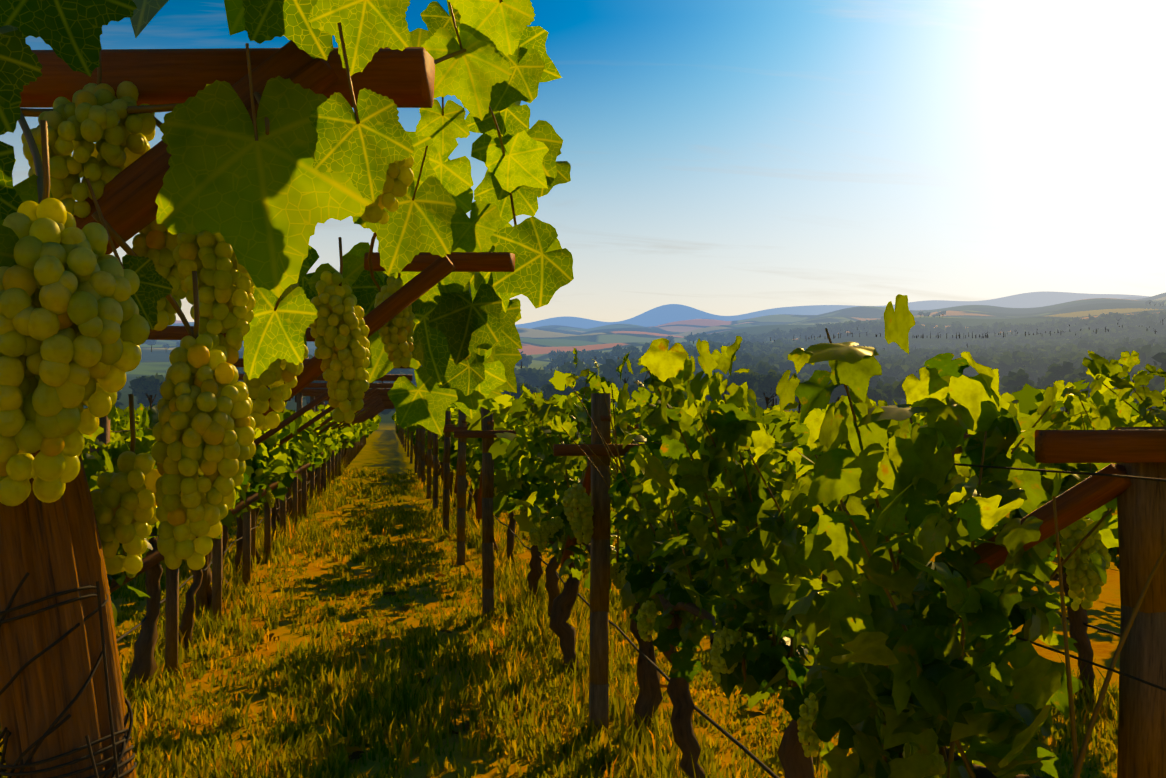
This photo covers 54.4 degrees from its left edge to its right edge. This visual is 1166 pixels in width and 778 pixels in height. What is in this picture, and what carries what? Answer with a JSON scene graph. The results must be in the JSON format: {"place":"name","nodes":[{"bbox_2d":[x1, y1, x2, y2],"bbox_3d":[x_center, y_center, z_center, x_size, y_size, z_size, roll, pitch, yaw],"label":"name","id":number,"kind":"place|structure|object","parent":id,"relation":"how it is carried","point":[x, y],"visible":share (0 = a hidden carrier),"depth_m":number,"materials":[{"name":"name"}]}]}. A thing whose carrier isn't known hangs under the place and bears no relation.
{"place":"outdoors","nodes":[
{"label":"outdoors","id":0,"kind":"place"},
{"bbox_2d":[18,0,592,483],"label":"canes","id":1,"kind":"object","parent":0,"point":[42,166],"visible":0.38,"depth_m":1.25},
{"bbox_2d":[0,0,573,435],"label":"vine leaves","id":2,"kind":"object","parent":1,"relation":"attached to","point":[264,204],"visible":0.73,"depth_m":1.45,"materials":[{"name":"green plant"}]},
{"bbox_2d":[0,81,1110,610],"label":"grape clusters","id":3,"kind":"object","parent":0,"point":[74,329],"visible":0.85,"depth_m":1.19,"materials":[{"name":"green food"}]},
{"bbox_2d":[0,291,1165,777],"bbox_3d":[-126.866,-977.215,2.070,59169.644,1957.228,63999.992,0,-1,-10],"label":"ground","id":4,"kind":"structure","parent":0,"point":[384,447],"depth_m":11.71,"materials":[{"name":"green plant"}]},
{"bbox_2d":[0,450,136,777],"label":"post","id":5,"kind":"object","parent":4,"relation":"on","point":[51,548],"visible":0.54,"depth_m":1.11,"materials":[{"name":"brown wood"}]},
{"bbox_2d":[0,572,136,777],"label":"wires","id":6,"kind":"object","parent":5,"relation":"attached to","point":[116,765],"visible":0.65,"depth_m":1.09,"materials":[{"name":"grey metal"}]},
{"bbox_2d":[19,40,514,415],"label":"trellis beams","id":7,"kind":"structure","parent":5,"relation":"on","point":[404,78],"depth_m":1.42,"materials":[{"name":"red wood"}]},
{"bbox_2d":[120,479,819,777],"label":"fallen leaves","id":8,"kind":"object","parent":4,"relation":"on","point":[357,751],"visible":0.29,"depth_m":6.63,"materials":[{"name":"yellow plant"}]},
{"bbox_2d":[0,440,1118,777],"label":"vine trunks","id":9,"kind":"object","parent":4,"relation":"on","point":[794,760],"visible":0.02,"depth_m":6.66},
{"bbox_2d":[109,482,945,777],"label":"grapes","id":10,"kind":"object","parent":9,"relation":"hanging from","point":[646,616],"visible":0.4,"depth_m":3.68,"materials":[{"name":"green food"}]},
{"bbox_2d":[81,294,1165,777],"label":"vine leaves","id":11,"kind":"object","parent":9,"relation":"attached to","point":[983,700],"visible":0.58,"depth_m":2.49,"materials":[{"name":"green plant"}]},
{"bbox_2d":[110,404,1066,454],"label":"vine leaves","id":12,"kind":"object","parent":4,"relation":"on","point":[353,433],"visible":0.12,"depth_m":38.80,"materials":[{"name":"green plant"}]},
{"bbox_2d":[84,393,1165,777],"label":"trellis posts","id":13,"kind":"object","parent":4,"relation":"on","point":[1142,653],"visible":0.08,"depth_m":5.79,"materials":[{"name":"brown wood"}]},
{"bbox_2d":[109,326,1165,595],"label":"wooden crossbars","id":14,"kind":"object","parent":13,"relation":"attached to","point":[1113,450],"visible":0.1,"depth_m":2.29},
{"bbox_2d":[0,421,1165,777],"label":"trellis wires","id":15,"kind":"object","parent":14,"relation":"on","point":[728,735],"visible":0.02,"depth_m":4.12,"materials":[{"name":"grey metal"}]},
{"bbox_2d":[0,0,1165,324],"label":"sky","id":16,"kind":"structure","parent":0,"point":[725,157],"materials":[{"name":"blue"}]},
{"bbox_2d":[81,328,1165,777],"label":"vine shoots","id":17,"kind":"object","parent":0,"point":[1077,760],"visible":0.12,"depth_m":2.39,"materials":[{"name":"plant"}]},
{"bbox_2d":[82,370,1165,572],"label":"vine leaves","id":18,"kind":"object","parent":17,"relation":"attached to","point":[513,459],"visible":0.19,"depth_m":10.14,"materials":[{"name":"green plant"}]},
{"bbox_2d":[83,300,1165,414],"bbox_3d":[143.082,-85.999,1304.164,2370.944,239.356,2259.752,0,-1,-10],"label":"forested hills","id":19,"kind":"structure","parent":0,"point":[1020,360],"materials":[{"name":"green plant"}]}
]}

